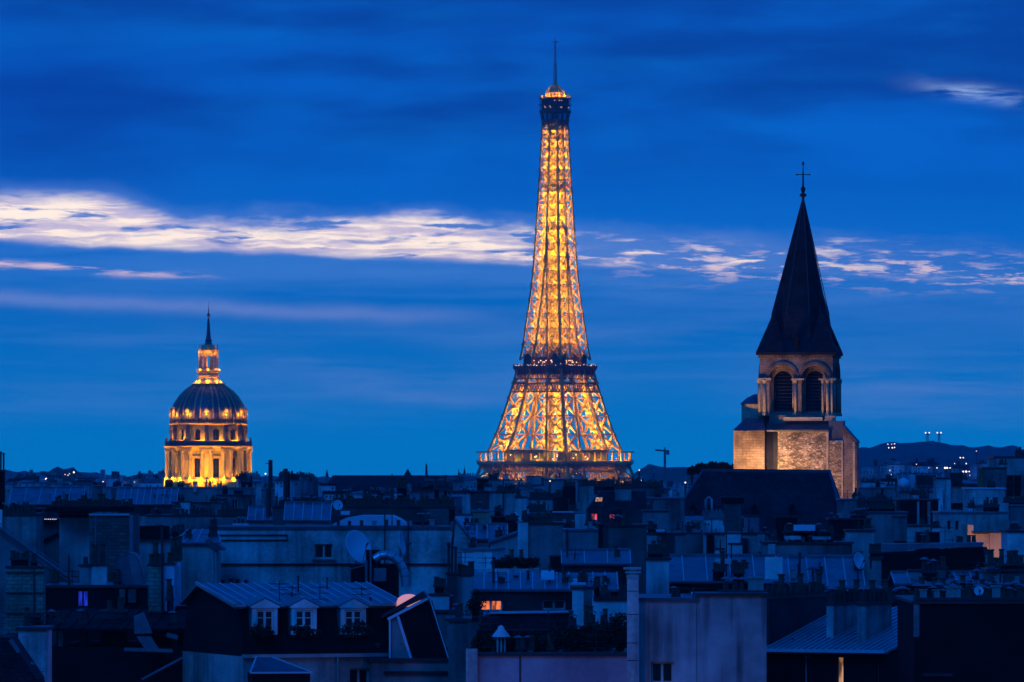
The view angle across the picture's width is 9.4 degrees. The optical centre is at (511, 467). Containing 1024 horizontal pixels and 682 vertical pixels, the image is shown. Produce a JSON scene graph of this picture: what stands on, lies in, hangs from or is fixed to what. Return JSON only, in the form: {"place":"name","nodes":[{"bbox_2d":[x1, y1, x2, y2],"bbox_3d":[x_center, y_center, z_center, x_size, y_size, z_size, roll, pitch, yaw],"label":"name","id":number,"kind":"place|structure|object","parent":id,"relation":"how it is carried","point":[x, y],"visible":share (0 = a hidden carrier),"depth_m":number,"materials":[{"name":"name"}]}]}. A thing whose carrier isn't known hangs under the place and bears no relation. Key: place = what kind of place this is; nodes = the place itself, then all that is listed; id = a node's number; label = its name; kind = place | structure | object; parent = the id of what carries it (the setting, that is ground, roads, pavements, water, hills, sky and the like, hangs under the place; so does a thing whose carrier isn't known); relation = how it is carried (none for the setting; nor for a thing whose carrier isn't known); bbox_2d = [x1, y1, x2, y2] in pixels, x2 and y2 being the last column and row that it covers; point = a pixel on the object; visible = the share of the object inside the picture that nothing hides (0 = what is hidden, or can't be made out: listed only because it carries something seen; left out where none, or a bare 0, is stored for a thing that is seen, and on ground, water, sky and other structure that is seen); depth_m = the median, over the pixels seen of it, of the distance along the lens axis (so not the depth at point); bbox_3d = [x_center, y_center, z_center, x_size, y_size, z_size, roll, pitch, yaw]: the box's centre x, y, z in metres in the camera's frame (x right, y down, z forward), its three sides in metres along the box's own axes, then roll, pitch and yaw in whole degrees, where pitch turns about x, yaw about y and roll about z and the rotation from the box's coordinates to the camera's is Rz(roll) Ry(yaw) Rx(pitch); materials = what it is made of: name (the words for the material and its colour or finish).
{"place":"outdoors","nodes":[
{"label":"outdoors","id":0,"kind":"place"},
{"bbox_2d":[0,523,79,633],"bbox_3d":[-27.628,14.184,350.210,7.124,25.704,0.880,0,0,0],"label":"roof","id":1,"kind":"structure","parent":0,"point":[8,541],"depth_m":350.00,"materials":[{"name":"metal"}]},
{"bbox_2d":[5,470,590,486],"bbox_3d":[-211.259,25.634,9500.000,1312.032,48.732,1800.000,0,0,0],"label":"hill","id":2,"kind":"structure","parent":0,"point":[95,474],"depth_m":9415.14,"materials":[{"name":"blue plant"}]},
{"bbox_2d":[346,530,370,563],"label":"satellite dish","id":3,"kind":"object","parent":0,"point":[358,545],"visible":1,"depth_m":405.00,"materials":[{"name":"metal"}]},
{"bbox_2d":[350,550,409,597],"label":"ventilation duct","id":4,"kind":"object","parent":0,"point":[373,570],"visible":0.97,"depth_m":404.20,"materials":[{"name":"metal"}]},
{"bbox_2d":[328,475,457,490],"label":"long hip roof hall","id":5,"kind":"structure","parent":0,"point":[343,482],"depth_m":1499.28,"materials":[{"name":"stone"}]},
{"bbox_2d":[0,0,1023,476],"label":"sky","id":6,"kind":"structure","parent":0,"point":[348,189],"materials":[{"name":"blue"}]},
{"bbox_2d":[627,464,697,482],"bbox_3d":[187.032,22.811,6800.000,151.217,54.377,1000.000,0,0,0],"label":"hill","id":7,"kind":"structure","parent":0,"point":[675,474],"depth_m":6711.10,"materials":[{"name":"black"}]},
{"bbox_2d":[765,557,782,585],"bbox_3d":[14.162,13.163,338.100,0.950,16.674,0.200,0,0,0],"label":"white panel","id":8,"kind":"object","parent":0,"point":[773,567],"visible":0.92,"depth_m":338.00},
{"bbox_2d":[733,162,859,497],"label":"bell tower","id":9,"kind":"structure","parent":0,"point":[791,410],"depth_m":760.25,"materials":[{"name":"stone"}]},
{"bbox_2d":[859,454,986,475],"bbox_3d":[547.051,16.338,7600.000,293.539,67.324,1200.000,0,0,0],"label":"hill","id":10,"kind":"structure","parent":0,"point":[951,460],"depth_m":7529.46,"materials":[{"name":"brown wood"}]},
{"bbox_2d":[859,441,1021,462],"bbox_3d":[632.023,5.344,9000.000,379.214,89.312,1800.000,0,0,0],"label":"hill","id":11,"kind":"structure","parent":0,"point":[933,448],"depth_m":8842.28,"materials":[{"name":"blue plant"}]},
{"bbox_3d":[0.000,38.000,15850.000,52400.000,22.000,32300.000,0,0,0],"label":"ground","id":12,"kind":"structure","parent":0,"visible":0},
{"bbox_2d":[0,634,44,681],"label":"mansard house","id":13,"kind":"structure","parent":12,"relation":"on","point":[17,663],"depth_m":266.00,"materials":[{"name":"metal"}]},
{"bbox_2d":[0,451,45,556],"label":"apartment building","id":14,"kind":"structure","parent":12,"relation":"on","point":[25,524],"depth_m":402.00,"materials":[{"name":"concrete"}]},
{"bbox_2d":[0,550,46,636],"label":"apartment building","id":15,"kind":"structure","parent":12,"relation":"on","point":[26,584],"depth_m":303.30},
{"bbox_2d":[15,607,54,681],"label":"apartment building","id":16,"kind":"structure","parent":12,"relation":"on","point":[36,641],"depth_m":272.00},
{"bbox_2d":[9,486,86,517],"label":"apartment building","id":17,"kind":"structure","parent":12,"relation":"on","point":[41,496],"depth_m":642.21,"materials":[{"name":"metal"}]},
{"bbox_2d":[41,508,58,567],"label":"apartment building","id":18,"kind":"structure","parent":12,"relation":"on","point":[51,538],"depth_m":424.00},
{"bbox_2d":[57,512,97,581],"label":"apartment building","id":19,"kind":"structure","parent":12,"relation":"on","point":[74,536],"depth_m":410.00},
{"bbox_2d":[46,494,139,581],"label":"brick block","id":20,"kind":"structure","parent":12,"relation":"on","point":[118,534],"depth_m":408.00,"materials":[{"name":"brick"}]},
{"bbox_2d":[46,544,147,642],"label":"apartment building","id":21,"kind":"structure","parent":12,"relation":"on","point":[95,587],"depth_m":318.22,"materials":[{"name":"concrete"}]},
{"bbox_2d":[45,597,186,681],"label":"mansard house","id":22,"kind":"structure","parent":12,"relation":"on","point":[113,654],"depth_m":295.90,"materials":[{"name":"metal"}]},
{"bbox_2d":[116,487,180,525],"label":"apartment building","id":23,"kind":"structure","parent":12,"relation":"on","point":[146,499],"depth_m":621.48,"materials":[{"name":"metal"}]},
{"bbox_2d":[142,526,183,644],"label":"apartment building","id":24,"kind":"structure","parent":12,"relation":"on","point":[164,586],"depth_m":300.40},
{"bbox_2d":[140,524,185,581],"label":"apartment building","id":25,"kind":"structure","parent":12,"relation":"on","point":[150,534],"depth_m":432.00,"materials":[{"name":"concrete"}]},
{"bbox_2d":[171,494,224,513],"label":"apartment building","id":26,"kind":"structure","parent":12,"relation":"on","point":[214,503],"depth_m":600.00,"materials":[{"name":"metal"}]},
{"bbox_2d":[145,502,256,529],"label":"apartment building","id":27,"kind":"structure","parent":12,"relation":"on","point":[197,518],"depth_m":540.00,"materials":[{"name":"metal"}]},
{"bbox_2d":[178,512,225,605],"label":"apartment building","id":28,"kind":"structure","parent":12,"relation":"on","point":[201,554],"depth_m":412.00,"materials":[{"name":"concrete"}]},
{"bbox_2d":[164,302,252,486],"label":"domed church","id":29,"kind":"structure","parent":12,"relation":"on","point":[208,423],"depth_m":2687.19,"materials":[{"name":"yellow stone"}]},
{"bbox_2d":[165,475,256,500],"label":"apartment building","id":30,"kind":"structure","parent":12,"relation":"on","point":[195,492],"depth_m":800.00,"materials":[{"name":"metal"}]},
{"bbox_2d":[214,486,256,511],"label":"apartment building","id":31,"kind":"structure","parent":12,"relation":"on","point":[238,499],"depth_m":640.00,"materials":[{"name":"grey glass"}]},
{"bbox_2d":[247,460,289,524],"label":"apartment building","id":32,"kind":"structure","parent":12,"relation":"on","point":[259,515],"depth_m":520.35,"materials":[{"name":"metal"}]},
{"bbox_2d":[246,656,312,681],"bbox_3d":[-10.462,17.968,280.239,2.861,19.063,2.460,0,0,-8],"label":"hipped kiosk","id":33,"kind":"object","parent":12,"relation":"on","point":[268,669],"visible":1,"depth_m":279.30,"materials":[{"name":"metal"}]},
{"bbox_2d":[179,575,406,681],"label":"mansard house","id":34,"kind":"structure","parent":12,"relation":"on","point":[221,643],"depth_m":287.05,"materials":[{"name":"metal"}]},
{"bbox_2d":[335,620,375,637],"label":"shrub","id":35,"kind":"object","parent":34,"relation":"on","point":[362,628],"visible":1,"depth_m":284.51,"materials":[{"name":"green plant"}]},
{"bbox_2d":[294,471,317,500],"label":"building","id":36,"kind":"structure","parent":12,"relation":"on","point":[306,483],"depth_m":1038.34,"materials":[{"name":"grey concrete"}]},
{"bbox_2d":[218,474,470,598],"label":"wide building","id":37,"kind":"structure","parent":12,"relation":"on","point":[282,553],"depth_m":420.00,"materials":[{"name":"grey concrete"}]},
{"bbox_2d":[333,515,406,524],"bbox_3d":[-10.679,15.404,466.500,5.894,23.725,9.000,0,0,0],"label":"vaulted roof","id":38,"kind":"structure","parent":37,"relation":"on","point":[367,519],"depth_m":462.00,"materials":[{"name":"metal"}]},
{"bbox_2d":[283,501,430,524],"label":"apartment building","id":39,"kind":"structure","parent":12,"relation":"on","point":[307,512],"depth_m":470.80,"materials":[{"name":"metal"}]},
{"bbox_2d":[271,475,456,524],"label":"apartment building","id":40,"kind":"structure","parent":12,"relation":"on","point":[406,508],"depth_m":500.23,"materials":[{"name":"metal"}]},
{"bbox_2d":[367,642,447,681],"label":"apartment building","id":41,"kind":"structure","parent":12,"relation":"on","point":[408,669],"depth_m":286.16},
{"bbox_2d":[380,590,447,657],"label":"roof studio","id":42,"kind":"structure","parent":41,"relation":"on","point":[414,625],"depth_m":287.00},
{"bbox_2d":[418,479,452,499],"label":"building","id":43,"kind":"structure","parent":12,"relation":"on","point":[428,490],"depth_m":811.03,"materials":[{"name":"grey glass"}]},
{"bbox_2d":[429,577,454,646],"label":"apartment building","id":44,"kind":"structure","parent":12,"relation":"on","point":[440,599],"depth_m":296.50,"materials":[{"name":"concrete"}]},
{"bbox_2d":[464,588,485,622],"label":"shrub","id":45,"kind":"object","parent":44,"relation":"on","point":[475,605],"visible":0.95,"depth_m":299.96,"materials":[{"name":"green plant"}]},
{"bbox_2d":[440,603,471,681],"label":"apartment building","id":46,"kind":"structure","parent":12,"relation":"on","point":[458,633],"depth_m":283.00,"materials":[{"name":"concrete"}]},
{"bbox_2d":[451,517,476,603],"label":"gabled house","id":47,"kind":"structure","parent":12,"relation":"on","point":[458,529],"depth_m":414.00,"materials":[{"name":"concrete"}]},
{"bbox_2d":[445,541,485,647],"bbox_3d":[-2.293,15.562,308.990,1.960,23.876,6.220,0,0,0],"label":"chimney","id":48,"kind":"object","parent":12,"relation":"on","point":[464,573],"depth_m":307.78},
{"bbox_2d":[455,500,490,524],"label":"apartment building","id":49,"kind":"structure","parent":12,"relation":"on","point":[479,514],"depth_m":540.00,"materials":[{"name":"concrete"}]},
{"bbox_2d":[469,478,492,518],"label":"apartment building","id":50,"kind":"structure","parent":12,"relation":"on","point":[480,493],"depth_m":590.00,"materials":[{"name":"concrete"}]},
{"bbox_2d":[460,527,505,567],"bbox_3d":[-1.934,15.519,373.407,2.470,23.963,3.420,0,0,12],"label":"roof hut","id":51,"kind":"object","parent":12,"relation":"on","point":[478,555],"visible":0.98,"depth_m":371.85,"materials":[{"name":"metal"}]},
{"bbox_2d":[467,522,507,547],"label":"apartment building","id":52,"kind":"structure","parent":12,"relation":"on","point":[483,533],"depth_m":431.37,"materials":[{"name":"concrete"}]},
{"bbox_2d":[457,549,538,571],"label":"apartment building","id":53,"kind":"structure","parent":12,"relation":"on","point":[511,555],"depth_m":363.23,"materials":[{"name":"concrete"}]},
{"bbox_2d":[488,479,515,522],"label":"apartment building","id":54,"kind":"structure","parent":12,"relation":"on","point":[503,495],"depth_m":580.00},
{"bbox_2d":[488,527,517,567],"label":"apartment building","id":55,"kind":"structure","parent":12,"relation":"on","point":[506,541],"depth_m":424.00,"materials":[{"name":"concrete"}]},
{"bbox_2d":[489,505,518,533],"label":"apartment building","id":56,"kind":"structure","parent":12,"relation":"on","point":[498,516],"depth_m":499.88,"materials":[{"name":"metal"}]},
{"bbox_2d":[516,510,564,571],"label":"apartment building","id":57,"kind":"structure","parent":12,"relation":"on","point":[540,538],"depth_m":410.00,"materials":[{"name":"concrete"}]},
{"bbox_2d":[527,485,563,510],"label":"apartment building","id":58,"kind":"structure","parent":12,"relation":"on","point":[555,501],"depth_m":600.00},
{"bbox_2d":[465,634,626,681],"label":"terrace building","id":59,"kind":"structure","parent":12,"relation":"on","point":[549,665],"depth_m":280.00,"materials":[{"name":"concrete"}]},
{"bbox_2d":[549,624,585,650],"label":"shrub","id":60,"kind":"object","parent":59,"relation":"on","point":[569,635],"visible":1,"depth_m":282.16,"materials":[{"name":"green plant"}]},
{"bbox_2d":[578,622,611,650],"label":"shrub","id":61,"kind":"object","parent":59,"relation":"on","point":[590,646],"visible":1,"depth_m":282.30,"materials":[{"name":"green plant"}]},
{"bbox_2d":[607,612,626,650],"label":"shrub","id":62,"kind":"object","parent":59,"relation":"on","point":[616,630],"visible":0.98,"depth_m":282.20,"materials":[{"name":"green plant"}]},
{"bbox_2d":[473,556,619,628],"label":"mansard house","id":63,"kind":"structure","parent":12,"relation":"on","point":[517,599],"depth_m":332.00,"materials":[{"name":"grey concrete"}]},
{"bbox_2d":[477,605,626,647],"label":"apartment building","id":64,"kind":"structure","parent":12,"relation":"on","point":[484,623],"depth_m":293.91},
{"bbox_2d":[476,39,634,483],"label":"lattice tower","id":65,"kind":"structure","parent":12,"relation":"on","point":[556,366],"depth_m":3994.08,"materials":[{"name":"metal"}]},
{"bbox_2d":[526,498,584,527],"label":"apartment building","id":66,"kind":"structure","parent":12,"relation":"on","point":[570,515],"depth_m":520.00,"materials":[{"name":"concrete"}]},
{"bbox_2d":[544,470,583,512],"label":"apartment building","id":67,"kind":"structure","parent":12,"relation":"on","point":[557,483],"depth_m":880.00,"materials":[{"name":"concrete"}]},
{"bbox_2d":[563,518,598,547],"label":"apartment building","id":68,"kind":"structure","parent":12,"relation":"on","point":[585,537],"depth_m":430.00,"materials":[{"name":"concrete"}]},
{"bbox_2d":[570,570,600,627],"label":"apartment building","id":69,"kind":"structure","parent":12,"relation":"on","point":[583,593],"depth_m":322.00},
{"bbox_2d":[578,479,594,521],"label":"apartment building","id":70,"kind":"structure","parent":12,"relation":"on","point":[586,492],"depth_m":650.00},
{"bbox_2d":[561,545,630,595],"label":"apartment building","id":71,"kind":"structure","parent":12,"relation":"on","point":[616,558],"depth_m":372.36,"materials":[{"name":"metal"}]},
{"bbox_2d":[592,583,626,625],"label":"apartment building","id":72,"kind":"structure","parent":12,"relation":"on","point":[613,605],"depth_m":318.00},
{"bbox_2d":[586,483,646,547],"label":"mansard house","id":73,"kind":"structure","parent":12,"relation":"on","point":[621,498],"depth_m":640.55,"materials":[{"name":"stone"}]},
{"bbox_2d":[597,503,647,593],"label":"apartment building","id":74,"kind":"structure","parent":12,"relation":"on","point":[621,531],"depth_m":400.00,"materials":[{"name":"concrete"}]},
{"bbox_2d":[594,473,663,496],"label":"apartment building","id":75,"kind":"structure","parent":12,"relation":"on","point":[650,487],"depth_m":681.14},
{"bbox_2d":[623,567,640,681],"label":"flue pillar","id":76,"kind":"structure","parent":12,"relation":"on","point":[632,626],"depth_m":276.00,"materials":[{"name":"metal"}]},
{"bbox_2d":[641,501,669,531],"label":"apartment building","id":77,"kind":"structure","parent":12,"relation":"on","point":[661,517],"depth_m":560.00,"materials":[{"name":"concrete"}]},
{"bbox_2d":[642,540,671,593],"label":"apartment building","id":78,"kind":"structure","parent":12,"relation":"on","point":[658,558],"depth_m":330.00,"materials":[{"name":"concrete"}]},
{"bbox_2d":[646,487,685,531],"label":"apartment building","id":79,"kind":"structure","parent":12,"relation":"on","point":[675,505],"depth_m":660.00,"materials":[{"name":"concrete"}]},
{"bbox_2d":[647,519,702,556],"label":"apartment building","id":80,"kind":"structure","parent":12,"relation":"on","point":[689,540],"depth_m":439.88,"materials":[{"name":"concrete"}]},
{"bbox_2d":[639,576,767,681],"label":"apartment building","id":81,"kind":"structure","parent":12,"relation":"on","point":[718,636],"depth_m":277.00,"materials":[{"name":"grey concrete"}]},
{"bbox_2d":[651,662,673,681],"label":"window","id":82,"kind":"structure","parent":81,"relation":"in","point":[660,671],"depth_m":277.26,"materials":[{"name":"black glass"}]},
{"bbox_2d":[702,508,743,531],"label":"building","id":83,"kind":"structure","parent":12,"relation":"on","point":[716,516],"depth_m":714.93,"materials":[{"name":"grey concrete"}]},
{"bbox_2d":[669,531,777,593],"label":"mansard house","id":84,"kind":"structure","parent":12,"relation":"on","point":[707,572],"depth_m":345.68,"materials":[{"name":"metal"}]},
{"bbox_2d":[720,491,744,531],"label":"apartment building","id":85,"kind":"structure","parent":12,"relation":"on","point":[732,513],"depth_m":560.00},
{"bbox_2d":[701,515,769,553],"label":"apartment building","id":86,"kind":"structure","parent":12,"relation":"on","point":[748,538],"depth_m":432.00,"materials":[{"name":"concrete"}]},
{"bbox_2d":[684,469,839,540],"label":"church nave","id":87,"kind":"structure","parent":12,"relation":"on","point":[807,497],"depth_m":734.52,"materials":[{"name":"stone"}]},
{"bbox_2d":[760,516,853,554],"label":"apartment building","id":88,"kind":"structure","parent":12,"relation":"on","point":[790,537],"depth_m":425.10,"materials":[{"name":"concrete"}]},
{"bbox_2d":[776,551,865,590],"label":"mansard house","id":89,"kind":"structure","parent":12,"relation":"on","point":[834,569],"depth_m":354.05,"materials":[{"name":"metal"}]},
{"bbox_2d":[764,572,896,681],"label":"mansard house","id":90,"kind":"structure","parent":12,"relation":"on","point":[843,635],"depth_m":292.44,"materials":[{"name":"blue metal"}]},
{"bbox_2d":[771,578,913,606],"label":"apartment building","id":91,"kind":"structure","parent":12,"relation":"on","point":[892,594],"depth_m":304.39,"materials":[{"name":"metal"}]},
{"bbox_2d":[825,504,871,540],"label":"apartment building","id":92,"kind":"structure","parent":12,"relation":"on","point":[839,523],"depth_m":470.00,"materials":[{"name":"concrete"}]},
{"bbox_2d":[843,518,875,590],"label":"apartment building","id":93,"kind":"structure","parent":12,"relation":"on","point":[862,539],"depth_m":440.00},
{"bbox_2d":[836,486,895,517],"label":"apartment building","id":94,"kind":"structure","parent":12,"relation":"on","point":[845,505],"depth_m":640.00,"materials":[{"name":"concrete"}]},
{"bbox_2d":[868,543,883,585],"bbox_3d":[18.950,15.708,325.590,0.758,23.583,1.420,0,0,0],"label":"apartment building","id":95,"kind":"structure","parent":12,"relation":"on","point":[875,557],"depth_m":325.00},
{"bbox_2d":[859,476,895,497],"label":"apartment building","id":96,"kind":"structure","parent":12,"relation":"on","point":[888,490],"depth_m":800.00,"materials":[{"name":"concrete"}]},
{"bbox_2d":[860,501,908,551],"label":"apartment building","id":97,"kind":"structure","parent":12,"relation":"on","point":[888,523],"depth_m":500.00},
{"bbox_2d":[895,488,939,531],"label":"apartment building","id":98,"kind":"structure","parent":12,"relation":"on","point":[923,505],"depth_m":560.00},
{"bbox_2d":[895,473,942,497],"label":"apartment building","id":99,"kind":"structure","parent":12,"relation":"on","point":[905,483],"depth_m":760.20,"materials":[{"name":"concrete"}]},
{"bbox_2d":[881,527,986,587],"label":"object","id":100,"kind":"structure","parent":12,"relation":"on","point":[959,553],"depth_m":384.80,"materials":[{"name":"metal"}]},
{"bbox_2d":[888,555,987,592],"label":"apartment building","id":101,"kind":"structure","parent":12,"relation":"on","point":[908,578],"depth_m":340.75,"materials":[{"name":"metal"}]},
{"bbox_2d":[932,477,951,510],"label":"apartment building","id":102,"kind":"structure","parent":12,"relation":"on","point":[942,489],"depth_m":600.00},
{"bbox_2d":[895,575,1023,681],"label":"apartment building","id":103,"kind":"structure","parent":12,"relation":"on","point":[954,631],"depth_m":274.00,"materials":[{"name":"concrete"}]},
{"bbox_2d":[948,473,977,510],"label":"apartment building","id":104,"kind":"structure","parent":12,"relation":"on","point":[957,484],"depth_m":640.00,"materials":[{"name":"concrete"}]},
{"bbox_2d":[931,497,1008,548],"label":"apartment building","id":105,"kind":"structure","parent":12,"relation":"on","point":[990,517],"depth_m":520.00,"materials":[{"name":"blue concrete"}]},
{"bbox_2d":[961,524,1000,557],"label":"lit gable","id":106,"kind":"structure","parent":12,"relation":"on","point":[991,539],"depth_m":430.11,"materials":[{"name":"paint"}]},
{"bbox_2d":[962,480,1005,510],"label":"apartment building","id":107,"kind":"structure","parent":12,"relation":"on","point":[981,494],"depth_m":585.00,"materials":[{"name":"concrete"}]},
{"bbox_2d":[976,458,1007,495],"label":"apartment building","id":108,"kind":"structure","parent":12,"relation":"on","point":[998,475],"depth_m":600.00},
{"bbox_2d":[975,496,1023,528],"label":"apartment building","id":109,"kind":"structure","parent":12,"relation":"on","point":[1014,506],"depth_m":540.00,"materials":[{"name":"concrete"}]},
{"bbox_2d":[980,549,1023,587],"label":"apartment building","id":110,"kind":"structure","parent":12,"relation":"on","point":[997,569],"depth_m":300.40,"materials":[{"name":"concrete"}]},
{"bbox_2d":[986,447,1023,497],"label":"apartment building","id":111,"kind":"structure","parent":12,"relation":"on","point":[1015,478],"depth_m":620.22,"materials":[{"name":"concrete"}]},
{"bbox_2d":[999,521,1023,562],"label":"apartment building","id":112,"kind":"structure","parent":12,"relation":"on","point":[1012,537],"depth_m":400.00,"materials":[{"name":"concrete"}]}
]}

